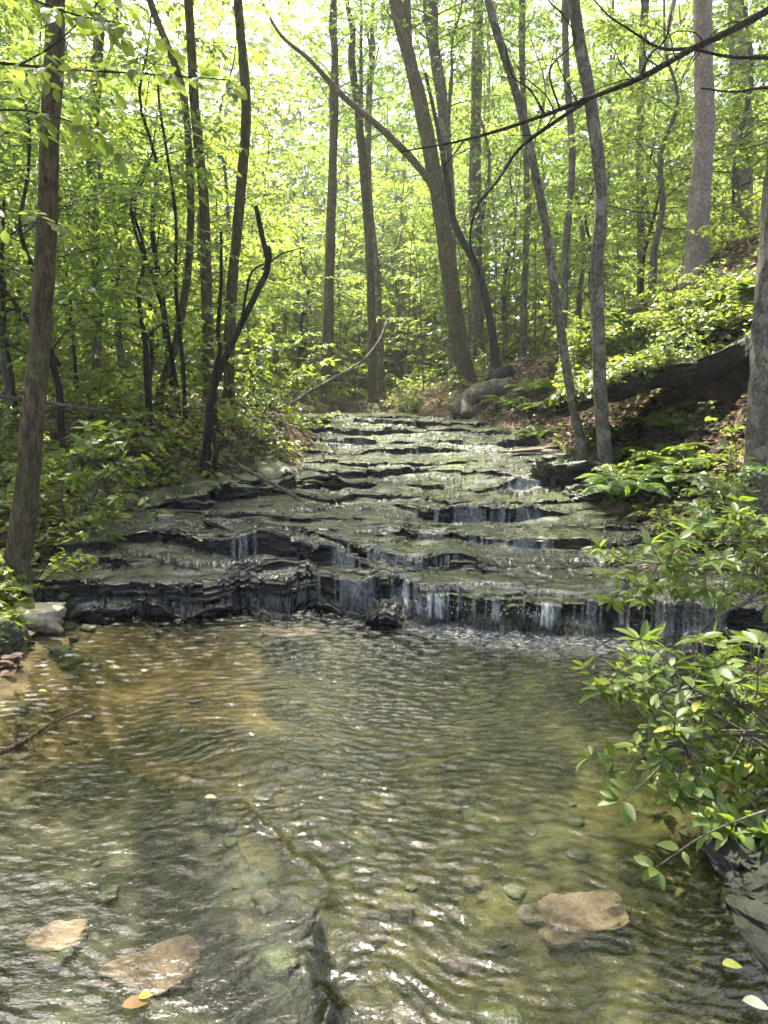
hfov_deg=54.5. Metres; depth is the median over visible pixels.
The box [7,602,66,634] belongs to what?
boulder
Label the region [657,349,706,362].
bank shrub
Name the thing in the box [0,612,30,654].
boulder
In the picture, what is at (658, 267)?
understory tree
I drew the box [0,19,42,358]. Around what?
forest tree
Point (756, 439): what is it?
forest tree
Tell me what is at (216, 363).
dead sapling
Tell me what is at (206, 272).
forest tree
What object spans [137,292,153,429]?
dead sapling
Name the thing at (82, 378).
bank shrub
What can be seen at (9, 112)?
forest tree
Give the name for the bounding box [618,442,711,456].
fern
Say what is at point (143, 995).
fallen leaf
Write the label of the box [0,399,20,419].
bank shrub
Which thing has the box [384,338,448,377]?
bank shrub
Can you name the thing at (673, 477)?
fern
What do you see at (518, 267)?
sapling stem
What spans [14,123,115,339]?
understory tree
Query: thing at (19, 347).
bank shrub
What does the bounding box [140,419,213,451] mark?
bank shrub
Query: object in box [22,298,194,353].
bank shrub
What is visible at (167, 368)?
forest tree
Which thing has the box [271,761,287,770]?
cobble
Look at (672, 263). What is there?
understory tree
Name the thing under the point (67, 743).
pebble
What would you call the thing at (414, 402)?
bank shrub
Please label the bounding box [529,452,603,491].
boulder
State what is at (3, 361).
understory tree
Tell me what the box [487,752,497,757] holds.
cobble
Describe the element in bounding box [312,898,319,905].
cobble
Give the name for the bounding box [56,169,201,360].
understory tree
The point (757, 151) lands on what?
understory tree
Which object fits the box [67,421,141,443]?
bank shrub
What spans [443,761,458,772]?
cobble
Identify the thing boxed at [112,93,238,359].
understory tree
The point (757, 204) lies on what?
bank shrub
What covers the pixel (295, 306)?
understory tree
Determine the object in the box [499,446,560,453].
rock slab
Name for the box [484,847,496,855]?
cobble
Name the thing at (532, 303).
sapling stem
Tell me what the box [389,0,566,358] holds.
understory tree
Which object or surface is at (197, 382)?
bank shrub
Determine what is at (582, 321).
bank shrub
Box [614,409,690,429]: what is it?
fern
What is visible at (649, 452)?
bank shrub
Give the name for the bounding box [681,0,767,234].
forest tree
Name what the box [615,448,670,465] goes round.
bank shrub
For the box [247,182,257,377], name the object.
sapling stem
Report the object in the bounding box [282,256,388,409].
fallen pole
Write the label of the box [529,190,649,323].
understory tree
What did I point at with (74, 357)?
dead sapling
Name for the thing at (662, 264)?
understory tree
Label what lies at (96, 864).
cobble
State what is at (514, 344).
bank shrub
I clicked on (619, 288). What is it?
bank shrub
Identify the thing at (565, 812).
cobble
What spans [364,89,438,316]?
forest tree
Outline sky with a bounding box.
[0,0,767,331]
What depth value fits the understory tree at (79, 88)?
17.17 m
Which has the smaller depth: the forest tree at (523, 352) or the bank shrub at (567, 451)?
the bank shrub at (567, 451)
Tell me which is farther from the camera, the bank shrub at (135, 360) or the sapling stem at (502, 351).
the sapling stem at (502, 351)
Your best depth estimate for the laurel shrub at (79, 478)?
6.56 m
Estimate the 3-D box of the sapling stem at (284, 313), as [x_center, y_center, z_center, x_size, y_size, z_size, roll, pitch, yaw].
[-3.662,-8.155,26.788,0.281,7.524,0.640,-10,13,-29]
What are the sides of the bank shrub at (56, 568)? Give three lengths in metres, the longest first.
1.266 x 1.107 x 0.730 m
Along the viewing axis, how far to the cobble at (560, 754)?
4.37 m
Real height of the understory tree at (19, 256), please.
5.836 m
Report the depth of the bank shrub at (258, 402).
12.22 m
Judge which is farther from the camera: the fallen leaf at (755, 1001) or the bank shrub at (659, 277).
the bank shrub at (659, 277)
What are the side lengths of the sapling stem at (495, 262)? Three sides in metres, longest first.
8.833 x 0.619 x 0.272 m
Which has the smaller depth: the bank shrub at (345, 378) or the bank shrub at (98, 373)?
the bank shrub at (98, 373)
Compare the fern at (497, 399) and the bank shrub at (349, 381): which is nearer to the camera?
the fern at (497, 399)
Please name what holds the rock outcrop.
on the ground at (178, 865)
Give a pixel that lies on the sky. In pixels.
(277, 20)
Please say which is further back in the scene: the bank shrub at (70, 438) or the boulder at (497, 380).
the boulder at (497, 380)
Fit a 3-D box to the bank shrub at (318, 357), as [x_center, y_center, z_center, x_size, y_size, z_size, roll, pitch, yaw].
[-4.120,-7.140,29.289,8.006,4.449,6.826,20,2,2]
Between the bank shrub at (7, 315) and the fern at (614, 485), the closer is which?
the fern at (614, 485)
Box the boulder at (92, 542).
[35,534,115,553]
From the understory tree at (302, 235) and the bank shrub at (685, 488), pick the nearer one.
the bank shrub at (685, 488)
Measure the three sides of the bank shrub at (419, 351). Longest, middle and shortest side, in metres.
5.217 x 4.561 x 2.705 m
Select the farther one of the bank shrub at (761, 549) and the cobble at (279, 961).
the bank shrub at (761, 549)
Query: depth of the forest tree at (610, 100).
26.31 m
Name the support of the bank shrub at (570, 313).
on the rock outcrop
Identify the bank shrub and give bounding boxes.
[0,361,25,380]
[0,382,23,396]
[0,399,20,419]
[0,402,21,462]
[0,410,21,426]
[0,410,153,467]
[0,432,72,451]
[0,450,65,489]
[0,466,71,522]
[0,488,13,520]
[0,525,98,602]
[1,514,92,553]
[2,351,67,383]
[2,456,66,478]
[2,485,118,537]
[6,286,173,364]
[6,293,71,349]
[6,314,113,357]
[6,319,148,367]
[6,431,124,497]
[8,319,87,360]
[10,336,68,378]
[11,290,125,359]
[11,319,130,378]
[11,338,72,380]
[11,343,58,374]
[14,370,67,385]
[15,332,114,380]
[18,384,90,409]
[19,324,128,379]
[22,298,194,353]
[24,367,111,398]
[44,419,73,435]
[48,372,144,408]
[56,405,131,424]
[58,304,192,367]
[58,318,156,377]
[60,432,123,459]
[64,349,179,393]
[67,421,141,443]
[74,490,108,511]
[76,336,189,377]
[85,343,142,364]
[89,361,167,386]
[90,371,192,396]
[92,453,158,494]
[94,338,255,408]
[102,333,165,374]
[102,342,140,370]
[111,361,181,388]
[123,435,171,454]
[129,381,247,429]
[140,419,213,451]
[140,467,191,490]
[153,327,295,385]
[158,300,299,380]
[170,336,259,381]
[175,362,269,394]
[176,347,251,370]
[182,330,314,383]
[192,394,261,415]
[194,410,297,432]
[195,333,331,407]
[198,273,367,371]
[200,312,338,373]
[213,310,340,406]
[222,375,276,400]
[222,375,281,393]
[226,391,283,412]
[235,317,405,387]
[235,343,367,400]
[247,360,317,386]
[250,357,321,386]
[252,323,342,371]
[259,299,385,376]
[263,342,356,387]
[265,352,320,395]
[265,397,340,431]
[266,365,297,391]
[269,342,358,385]
[272,330,389,385]
[283,355,318,390]
[287,384,317,399]
[310,371,367,399]
[310,393,338,401]
[333,346,367,386]
[334,310,424,382]
[351,326,443,386]
[358,373,403,389]
[362,325,447,378]
[382,393,428,408]
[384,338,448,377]
[384,368,441,393]
[385,373,429,391]
[390,395,427,412]
[396,372,433,393]
[410,324,518,365]
[411,326,447,368]
[416,361,488,392]
[417,270,570,362]
[423,305,519,362]
[424,371,447,380]
[425,332,489,370]
[429,352,484,386]
[443,330,554,357]
[446,346,507,368]
[473,359,489,371]
[484,322,554,360]
[496,291,588,353]
[547,318,590,340]
[549,430,594,454]
[551,331,586,345]
[552,315,610,351]
[560,241,646,319]
[562,308,615,338]
[567,318,609,328]
[569,321,613,333]
[581,419,622,440]
[583,329,619,342]
[591,460,677,501]
[605,312,660,330]
[608,281,674,308]
[609,394,660,415]
[610,424,655,437]
[611,307,682,332]
[611,439,662,460]
[613,458,645,476]
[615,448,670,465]
[617,257,716,301]
[627,504,701,534]
[628,449,714,473]
[639,270,706,308]
[642,324,715,361]
[652,475,715,502]
[655,284,710,311]
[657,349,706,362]
[661,400,728,427]
[672,291,740,319]
[673,334,704,346]
[677,293,700,306]
[677,471,767,543]
[681,251,757,285]
[681,258,737,293]
[681,423,767,516]
[683,190,748,254]
[683,415,744,475]
[684,264,754,290]
[687,286,742,311]
[688,191,760,238]
[692,399,742,416]
[693,292,737,302]
[698,471,759,513]
[707,203,759,237]
[718,205,759,244]
[731,281,754,292]
[744,202,756,210]
[745,542,767,561]
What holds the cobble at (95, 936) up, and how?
on the ground at (178, 865)
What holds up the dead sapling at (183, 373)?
on the ground at (178, 865)
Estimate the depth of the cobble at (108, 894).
2.70 m
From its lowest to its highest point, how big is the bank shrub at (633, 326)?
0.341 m
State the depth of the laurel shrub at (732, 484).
5.25 m
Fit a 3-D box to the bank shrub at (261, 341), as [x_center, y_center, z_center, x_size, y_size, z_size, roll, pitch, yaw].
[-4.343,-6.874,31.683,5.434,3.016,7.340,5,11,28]
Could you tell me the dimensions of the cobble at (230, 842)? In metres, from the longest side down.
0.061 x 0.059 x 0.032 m
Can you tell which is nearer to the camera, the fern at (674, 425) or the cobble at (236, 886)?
the cobble at (236, 886)
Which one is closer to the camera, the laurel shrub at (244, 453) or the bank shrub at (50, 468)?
the bank shrub at (50, 468)
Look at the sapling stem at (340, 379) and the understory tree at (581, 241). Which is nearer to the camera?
the understory tree at (581, 241)
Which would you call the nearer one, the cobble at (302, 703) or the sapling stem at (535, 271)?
the cobble at (302, 703)
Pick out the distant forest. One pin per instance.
(254, 26)
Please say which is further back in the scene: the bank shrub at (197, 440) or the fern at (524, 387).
the fern at (524, 387)
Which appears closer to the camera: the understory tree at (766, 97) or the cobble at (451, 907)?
the cobble at (451, 907)
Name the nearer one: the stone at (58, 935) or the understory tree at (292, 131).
the stone at (58, 935)
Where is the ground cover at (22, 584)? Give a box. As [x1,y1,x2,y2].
[0,228,767,651]
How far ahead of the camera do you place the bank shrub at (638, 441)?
9.97 m
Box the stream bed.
[31,412,767,695]
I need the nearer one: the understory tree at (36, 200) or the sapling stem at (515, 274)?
the understory tree at (36, 200)
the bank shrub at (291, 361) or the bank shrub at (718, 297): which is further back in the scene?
the bank shrub at (291, 361)
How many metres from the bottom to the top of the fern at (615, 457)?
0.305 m
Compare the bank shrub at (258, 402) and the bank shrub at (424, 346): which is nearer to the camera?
the bank shrub at (258, 402)
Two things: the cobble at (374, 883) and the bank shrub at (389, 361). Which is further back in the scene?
the bank shrub at (389, 361)
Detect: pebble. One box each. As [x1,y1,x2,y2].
[13,700,31,716]
[46,708,55,713]
[59,661,74,670]
[61,624,76,630]
[62,740,72,745]
[68,736,79,744]
[71,656,84,663]
[73,673,81,677]
[79,624,95,632]
[85,713,94,720]
[92,663,101,668]
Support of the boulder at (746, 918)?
on the ground at (178, 865)
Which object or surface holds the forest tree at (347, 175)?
on the ground at (178, 865)
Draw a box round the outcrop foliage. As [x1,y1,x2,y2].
[550,261,755,404]
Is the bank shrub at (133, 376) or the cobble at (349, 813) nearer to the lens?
the cobble at (349, 813)
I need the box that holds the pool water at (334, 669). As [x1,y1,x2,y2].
[0,603,754,1000]
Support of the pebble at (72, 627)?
on the ground at (178, 865)
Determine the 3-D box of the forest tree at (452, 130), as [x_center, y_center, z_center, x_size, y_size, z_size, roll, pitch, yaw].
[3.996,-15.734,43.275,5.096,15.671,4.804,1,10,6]
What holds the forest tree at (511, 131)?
on the ground at (178, 865)
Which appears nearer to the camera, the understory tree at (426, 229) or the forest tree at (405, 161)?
the understory tree at (426, 229)
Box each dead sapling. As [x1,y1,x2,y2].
[0,200,18,416]
[62,213,78,387]
[108,155,181,422]
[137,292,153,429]
[157,85,188,429]
[200,205,304,478]
[212,232,222,432]
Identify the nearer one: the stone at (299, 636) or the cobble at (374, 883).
the cobble at (374, 883)
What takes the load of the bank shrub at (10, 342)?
on the ground at (178, 865)
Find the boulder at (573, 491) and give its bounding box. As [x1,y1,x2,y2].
[562,478,607,503]
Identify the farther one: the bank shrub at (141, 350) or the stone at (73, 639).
the bank shrub at (141, 350)
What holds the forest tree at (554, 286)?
on the ground at (178, 865)
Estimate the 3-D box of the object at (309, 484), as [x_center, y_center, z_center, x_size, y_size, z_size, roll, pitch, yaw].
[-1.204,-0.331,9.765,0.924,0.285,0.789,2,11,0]
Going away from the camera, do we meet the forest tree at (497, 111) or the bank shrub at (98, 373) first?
the bank shrub at (98, 373)
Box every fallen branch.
[0,285,61,365]
[0,394,109,413]
[0,707,86,755]
[203,519,232,532]
[237,463,303,502]
[691,560,767,649]
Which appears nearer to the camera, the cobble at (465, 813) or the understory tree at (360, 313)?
the cobble at (465, 813)
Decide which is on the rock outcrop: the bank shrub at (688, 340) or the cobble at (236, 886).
the bank shrub at (688, 340)
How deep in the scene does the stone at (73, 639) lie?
5.12 m
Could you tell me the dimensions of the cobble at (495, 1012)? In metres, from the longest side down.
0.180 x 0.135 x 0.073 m
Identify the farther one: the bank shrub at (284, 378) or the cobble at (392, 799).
the bank shrub at (284, 378)
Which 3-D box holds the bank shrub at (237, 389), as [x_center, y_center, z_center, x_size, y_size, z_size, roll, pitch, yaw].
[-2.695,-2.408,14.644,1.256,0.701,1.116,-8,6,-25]
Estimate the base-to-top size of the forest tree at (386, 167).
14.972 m
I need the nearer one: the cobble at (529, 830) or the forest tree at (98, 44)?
the cobble at (529, 830)
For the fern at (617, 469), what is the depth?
8.60 m
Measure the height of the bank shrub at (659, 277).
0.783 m
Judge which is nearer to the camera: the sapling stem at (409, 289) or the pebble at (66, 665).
the pebble at (66, 665)
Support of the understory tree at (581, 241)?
on the ground at (178, 865)
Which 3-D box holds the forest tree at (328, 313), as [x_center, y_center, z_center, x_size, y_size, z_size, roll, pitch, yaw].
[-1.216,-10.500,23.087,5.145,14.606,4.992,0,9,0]
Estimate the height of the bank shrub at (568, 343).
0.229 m
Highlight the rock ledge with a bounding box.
[131,459,337,511]
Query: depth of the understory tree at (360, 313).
35.69 m
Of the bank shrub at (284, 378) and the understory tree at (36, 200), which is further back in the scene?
the bank shrub at (284, 378)
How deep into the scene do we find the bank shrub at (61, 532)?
6.29 m
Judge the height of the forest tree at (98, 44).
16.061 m
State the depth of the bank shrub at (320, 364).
13.23 m
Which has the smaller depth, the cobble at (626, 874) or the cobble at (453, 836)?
the cobble at (626, 874)
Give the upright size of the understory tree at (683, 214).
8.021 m
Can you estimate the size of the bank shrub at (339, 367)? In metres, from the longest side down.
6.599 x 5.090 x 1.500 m
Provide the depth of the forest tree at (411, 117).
39.45 m
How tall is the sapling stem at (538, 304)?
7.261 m
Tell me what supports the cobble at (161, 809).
on the ground at (178, 865)
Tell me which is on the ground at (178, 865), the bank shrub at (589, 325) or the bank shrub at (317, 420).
the bank shrub at (317, 420)
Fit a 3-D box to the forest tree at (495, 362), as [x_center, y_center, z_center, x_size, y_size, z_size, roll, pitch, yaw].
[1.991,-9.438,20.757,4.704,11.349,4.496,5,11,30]
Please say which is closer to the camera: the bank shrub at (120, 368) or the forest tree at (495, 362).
the bank shrub at (120, 368)
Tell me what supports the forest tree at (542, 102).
on the ground at (178, 865)
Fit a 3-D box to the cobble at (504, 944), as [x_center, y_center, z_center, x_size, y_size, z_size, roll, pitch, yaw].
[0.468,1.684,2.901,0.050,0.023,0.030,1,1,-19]
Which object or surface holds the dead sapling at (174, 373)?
on the ground at (178, 865)
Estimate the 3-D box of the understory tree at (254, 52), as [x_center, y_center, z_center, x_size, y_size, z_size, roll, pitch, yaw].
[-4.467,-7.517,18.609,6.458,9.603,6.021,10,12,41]
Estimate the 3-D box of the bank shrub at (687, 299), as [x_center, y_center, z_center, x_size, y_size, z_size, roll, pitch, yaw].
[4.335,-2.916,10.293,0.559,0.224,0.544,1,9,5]
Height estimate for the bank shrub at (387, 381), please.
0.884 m
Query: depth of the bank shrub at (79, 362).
13.77 m
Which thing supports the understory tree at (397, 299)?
on the ground at (178, 865)
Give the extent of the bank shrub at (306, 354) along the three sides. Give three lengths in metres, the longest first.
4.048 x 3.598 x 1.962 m
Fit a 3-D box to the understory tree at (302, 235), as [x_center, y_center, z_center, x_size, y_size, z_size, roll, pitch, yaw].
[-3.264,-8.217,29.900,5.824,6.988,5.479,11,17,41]
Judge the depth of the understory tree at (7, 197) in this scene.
9.61 m
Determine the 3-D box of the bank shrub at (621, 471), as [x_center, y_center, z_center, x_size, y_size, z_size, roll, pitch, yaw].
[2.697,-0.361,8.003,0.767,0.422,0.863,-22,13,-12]
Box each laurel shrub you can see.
[58,419,169,543]
[221,404,301,462]
[569,620,767,890]
[581,493,767,622]
[684,461,767,539]
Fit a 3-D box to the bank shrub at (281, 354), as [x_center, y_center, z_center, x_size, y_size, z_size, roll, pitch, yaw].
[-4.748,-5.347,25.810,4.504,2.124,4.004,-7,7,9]
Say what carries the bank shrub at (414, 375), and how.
on the ground at (178, 865)
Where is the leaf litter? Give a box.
[0,233,767,675]
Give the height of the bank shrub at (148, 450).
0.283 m
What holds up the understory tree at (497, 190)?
on the ground at (178, 865)
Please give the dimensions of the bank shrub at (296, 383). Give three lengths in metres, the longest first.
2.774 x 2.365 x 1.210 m
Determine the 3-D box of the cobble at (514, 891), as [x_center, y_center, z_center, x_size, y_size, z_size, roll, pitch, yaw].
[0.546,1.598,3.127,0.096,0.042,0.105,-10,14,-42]
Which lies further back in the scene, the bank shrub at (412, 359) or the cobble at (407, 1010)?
the bank shrub at (412, 359)
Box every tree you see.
[0,0,163,369]
[0,0,196,406]
[0,0,246,602]
[0,0,254,381]
[0,0,303,392]
[0,1,107,371]
[0,2,173,377]
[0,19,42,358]
[0,25,148,382]
[0,28,175,440]
[0,54,130,325]
[0,97,63,253]
[0,100,289,419]
[0,128,90,310]
[0,190,35,300]
[1,56,83,291]
[3,26,44,328]
[4,243,69,265]
[6,165,147,356]
[10,149,147,351]
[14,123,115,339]
[23,132,181,331]
[30,4,108,366]
[53,148,227,364]
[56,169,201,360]
[57,117,248,367]
[70,129,245,371]
[82,0,327,381]
[87,1,105,387]
[102,74,332,348]
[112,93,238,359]
[129,225,256,349]
[131,103,317,353]
[147,0,194,417]
[153,179,320,349]
[155,160,224,346]
[178,137,321,359]
[181,152,339,376]
[184,0,221,406]
[221,0,250,409]
[229,111,352,342]
[238,201,367,385]
[239,218,365,373]
[241,136,365,344]
[243,206,394,387]
[258,249,365,351]
[260,0,517,399]
[261,213,385,349]
[264,0,422,405]
[265,129,399,380]
[277,0,428,402]
[278,115,344,264]
[296,0,456,400]
[297,51,397,274]
[308,176,467,389]
[308,194,422,391]
[310,184,437,389]
[321,19,419,388]
[324,206,427,351]
[340,95,420,272]
[346,0,534,371]
[349,143,434,351]
[358,186,467,370]
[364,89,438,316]
[367,0,521,384]
[372,101,439,265]
[376,143,508,367]
[380,84,551,334]
[382,157,547,338]
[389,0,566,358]
[400,0,767,543]
[405,113,592,361]
[418,94,485,221]
[421,0,529,364]
[424,1,549,298]
[432,12,552,279]
[451,0,588,358]
[451,42,550,309]
[454,118,558,321]
[456,70,540,256]
[462,52,549,271]
[480,106,683,303]
[483,0,575,366]
[484,0,586,460]
[494,0,673,333]
[496,185,616,333]
[499,216,618,346]
[500,33,593,267]
[503,0,767,300]
[504,210,645,352]
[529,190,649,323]
[531,72,745,301]
[546,0,687,307]
[547,117,664,282]
[559,155,669,316]
[563,23,731,290]
[568,0,613,472]
[593,0,727,285]
[596,0,767,235]
[611,61,767,269]
[611,207,685,311]
[614,125,756,294]
[618,183,731,294]
[624,153,717,268]
[630,164,731,294]
[635,0,649,298]
[647,145,762,281]
[667,164,762,269]
[673,174,762,270]
[676,0,715,293]
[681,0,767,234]
[693,65,767,136]
[713,92,767,239]
[715,99,767,222]
[727,0,753,233]
[727,62,767,181]
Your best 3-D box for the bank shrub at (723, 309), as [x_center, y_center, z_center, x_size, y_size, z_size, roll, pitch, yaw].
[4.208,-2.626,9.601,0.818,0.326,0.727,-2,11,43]
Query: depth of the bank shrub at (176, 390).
11.06 m
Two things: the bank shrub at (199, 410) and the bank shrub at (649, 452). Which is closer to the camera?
the bank shrub at (649, 452)
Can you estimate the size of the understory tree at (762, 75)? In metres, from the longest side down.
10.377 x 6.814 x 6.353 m
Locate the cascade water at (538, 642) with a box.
[34,415,767,663]
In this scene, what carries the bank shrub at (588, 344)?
on the rock outcrop
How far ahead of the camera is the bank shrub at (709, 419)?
7.47 m
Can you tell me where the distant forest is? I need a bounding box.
[0,0,767,391]
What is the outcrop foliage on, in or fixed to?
on the rock outcrop
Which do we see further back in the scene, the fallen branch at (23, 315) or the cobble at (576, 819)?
the fallen branch at (23, 315)
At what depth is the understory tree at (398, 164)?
32.17 m
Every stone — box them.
[25,919,87,952]
[47,645,72,659]
[68,636,77,642]
[99,934,201,996]
[258,626,318,645]
[537,889,629,947]
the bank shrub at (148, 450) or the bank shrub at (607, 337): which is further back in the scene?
the bank shrub at (607, 337)
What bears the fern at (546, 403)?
on the ground at (178, 865)
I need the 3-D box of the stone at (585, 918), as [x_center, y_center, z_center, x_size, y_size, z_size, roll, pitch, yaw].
[0.803,1.645,3.031,0.416,0.073,0.266,-2,15,-11]
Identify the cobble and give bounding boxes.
[10,795,28,805]
[46,946,76,969]
[90,932,99,939]
[92,861,101,867]
[95,883,119,906]
[101,938,113,946]
[138,904,156,917]
[149,628,161,636]
[157,805,167,813]
[170,724,181,732]
[188,698,201,704]
[197,793,219,808]
[198,909,253,936]
[203,812,239,835]
[205,897,232,913]
[223,837,237,848]
[232,884,241,889]
[236,900,254,910]
[250,888,282,916]
[252,785,276,801]
[257,941,300,981]
[262,780,283,794]
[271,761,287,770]
[291,652,301,661]
[295,699,308,707]
[311,875,318,881]
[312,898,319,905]
[328,741,339,746]
[329,958,336,966]
[333,952,354,971]
[345,810,357,816]
[347,920,387,951]
[367,879,383,888]
[376,748,409,760]
[379,792,387,797]
[380,792,406,807]
[384,899,414,921]
[389,998,424,1023]
[395,812,406,819]
[405,880,419,893]
[438,949,483,977]
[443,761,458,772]
[445,903,456,912]
[446,833,462,839]
[451,789,477,805]
[458,807,475,819]
[463,875,482,892]
[473,1000,525,1023]
[483,946,493,954]
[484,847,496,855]
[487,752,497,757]
[498,940,510,948]
[502,882,526,900]
[516,903,546,927]
[521,825,537,836]
[542,975,547,982]
[549,993,556,1000]
[553,752,563,756]
[556,762,571,771]
[562,810,572,815]
[565,812,584,827]
[565,849,588,862]
[567,801,576,806]
[618,866,634,882]
[629,735,648,742]
[668,921,677,927]
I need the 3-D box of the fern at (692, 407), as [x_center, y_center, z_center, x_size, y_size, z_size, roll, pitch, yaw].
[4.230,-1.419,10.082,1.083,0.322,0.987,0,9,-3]
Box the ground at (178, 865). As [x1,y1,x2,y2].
[0,237,767,1023]
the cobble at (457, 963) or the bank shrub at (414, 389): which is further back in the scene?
the bank shrub at (414, 389)
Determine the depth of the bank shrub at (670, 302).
10.38 m
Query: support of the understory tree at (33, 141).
on the ground at (178, 865)
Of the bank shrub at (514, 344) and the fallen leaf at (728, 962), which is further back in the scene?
the bank shrub at (514, 344)
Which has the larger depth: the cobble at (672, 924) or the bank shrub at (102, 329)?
the bank shrub at (102, 329)
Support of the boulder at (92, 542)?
on the stream bed
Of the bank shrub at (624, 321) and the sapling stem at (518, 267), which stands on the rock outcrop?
the bank shrub at (624, 321)
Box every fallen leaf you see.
[122,995,147,1008]
[138,991,152,998]
[205,794,216,797]
[722,958,741,968]
[743,995,767,1009]
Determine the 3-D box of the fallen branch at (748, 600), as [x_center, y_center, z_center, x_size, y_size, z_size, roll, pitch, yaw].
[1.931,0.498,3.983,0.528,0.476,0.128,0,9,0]
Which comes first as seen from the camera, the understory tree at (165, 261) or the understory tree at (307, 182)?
the understory tree at (165, 261)
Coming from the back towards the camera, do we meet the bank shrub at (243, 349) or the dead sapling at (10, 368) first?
the bank shrub at (243, 349)
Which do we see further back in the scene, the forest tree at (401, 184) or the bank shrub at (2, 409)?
the forest tree at (401, 184)
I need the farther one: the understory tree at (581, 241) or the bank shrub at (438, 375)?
the bank shrub at (438, 375)
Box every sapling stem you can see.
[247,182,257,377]
[250,82,276,387]
[252,106,279,376]
[269,177,288,359]
[313,166,324,331]
[336,204,345,388]
[342,180,359,382]
[402,216,411,379]
[404,137,420,392]
[412,197,423,392]
[433,220,439,373]
[464,184,477,354]
[489,174,496,327]
[491,161,499,305]
[501,127,521,362]
[513,144,518,357]
[513,210,523,356]
[519,34,546,351]
[531,193,536,353]
[533,132,543,351]
[537,192,545,346]
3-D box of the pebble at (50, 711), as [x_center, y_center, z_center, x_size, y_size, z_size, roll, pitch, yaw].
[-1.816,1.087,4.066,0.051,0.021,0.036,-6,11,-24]
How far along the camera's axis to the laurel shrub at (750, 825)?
3.00 m
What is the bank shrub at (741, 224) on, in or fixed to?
on the ground at (178, 865)
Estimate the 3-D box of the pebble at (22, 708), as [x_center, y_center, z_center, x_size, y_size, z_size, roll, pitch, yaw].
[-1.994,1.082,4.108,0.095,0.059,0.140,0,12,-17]
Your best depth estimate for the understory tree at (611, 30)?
15.37 m
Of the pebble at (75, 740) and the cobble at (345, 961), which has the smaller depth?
the cobble at (345, 961)
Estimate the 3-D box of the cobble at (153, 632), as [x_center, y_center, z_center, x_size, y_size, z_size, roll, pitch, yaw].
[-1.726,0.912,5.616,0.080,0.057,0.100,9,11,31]
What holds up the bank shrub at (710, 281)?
on the rock outcrop
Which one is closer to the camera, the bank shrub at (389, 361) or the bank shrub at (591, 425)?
the bank shrub at (591, 425)
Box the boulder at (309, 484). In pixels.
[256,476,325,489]
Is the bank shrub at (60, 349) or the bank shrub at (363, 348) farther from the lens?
the bank shrub at (363, 348)
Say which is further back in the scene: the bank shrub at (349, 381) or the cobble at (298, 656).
the bank shrub at (349, 381)
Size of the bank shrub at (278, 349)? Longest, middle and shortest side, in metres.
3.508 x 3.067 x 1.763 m
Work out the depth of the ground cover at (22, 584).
8.96 m
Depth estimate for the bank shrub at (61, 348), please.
14.36 m
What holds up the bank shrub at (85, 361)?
on the ground at (178, 865)
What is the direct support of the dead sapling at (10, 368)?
on the ground at (178, 865)
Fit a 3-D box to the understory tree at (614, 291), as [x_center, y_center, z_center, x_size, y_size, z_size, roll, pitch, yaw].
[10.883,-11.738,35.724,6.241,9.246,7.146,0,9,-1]
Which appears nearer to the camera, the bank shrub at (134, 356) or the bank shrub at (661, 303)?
the bank shrub at (661, 303)
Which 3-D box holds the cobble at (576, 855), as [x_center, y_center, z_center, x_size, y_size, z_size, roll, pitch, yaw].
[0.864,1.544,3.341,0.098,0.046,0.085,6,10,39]
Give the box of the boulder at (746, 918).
[724,894,767,1023]
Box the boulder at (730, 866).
[694,822,767,932]
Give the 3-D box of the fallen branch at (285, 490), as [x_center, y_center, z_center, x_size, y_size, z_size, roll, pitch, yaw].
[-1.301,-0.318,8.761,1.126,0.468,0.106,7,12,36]
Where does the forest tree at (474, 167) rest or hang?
on the ground at (178, 865)
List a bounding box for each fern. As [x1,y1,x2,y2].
[480,395,529,405]
[503,397,537,411]
[504,379,540,393]
[511,426,563,436]
[517,397,554,410]
[527,378,557,390]
[545,356,560,360]
[575,464,651,483]
[579,465,683,502]
[583,427,631,441]
[590,442,653,460]
[595,457,642,471]
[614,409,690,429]
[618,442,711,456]
[628,448,734,472]
[632,411,691,436]
[636,464,719,485]
[655,395,737,417]
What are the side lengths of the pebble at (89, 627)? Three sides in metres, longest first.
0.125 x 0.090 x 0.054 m
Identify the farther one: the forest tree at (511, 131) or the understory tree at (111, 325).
the forest tree at (511, 131)
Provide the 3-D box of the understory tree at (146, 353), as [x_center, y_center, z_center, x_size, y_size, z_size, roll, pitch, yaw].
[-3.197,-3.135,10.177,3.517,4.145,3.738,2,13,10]
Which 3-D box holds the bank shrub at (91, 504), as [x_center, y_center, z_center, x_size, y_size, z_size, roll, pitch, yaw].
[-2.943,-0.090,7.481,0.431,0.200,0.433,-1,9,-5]
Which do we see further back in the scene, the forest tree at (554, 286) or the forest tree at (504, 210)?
the forest tree at (504, 210)
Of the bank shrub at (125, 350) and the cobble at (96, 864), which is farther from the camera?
the bank shrub at (125, 350)
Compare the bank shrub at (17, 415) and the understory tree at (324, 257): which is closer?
the bank shrub at (17, 415)
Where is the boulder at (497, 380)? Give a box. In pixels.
[447,365,515,417]
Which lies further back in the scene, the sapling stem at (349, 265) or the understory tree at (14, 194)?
the sapling stem at (349, 265)
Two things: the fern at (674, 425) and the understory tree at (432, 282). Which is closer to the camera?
the fern at (674, 425)
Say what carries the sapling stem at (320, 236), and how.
on the ground at (178, 865)
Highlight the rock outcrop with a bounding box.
[554,277,753,417]
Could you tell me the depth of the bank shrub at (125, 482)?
7.96 m
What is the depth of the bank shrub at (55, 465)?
6.84 m
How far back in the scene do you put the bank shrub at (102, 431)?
8.09 m
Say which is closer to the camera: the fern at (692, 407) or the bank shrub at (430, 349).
the fern at (692, 407)

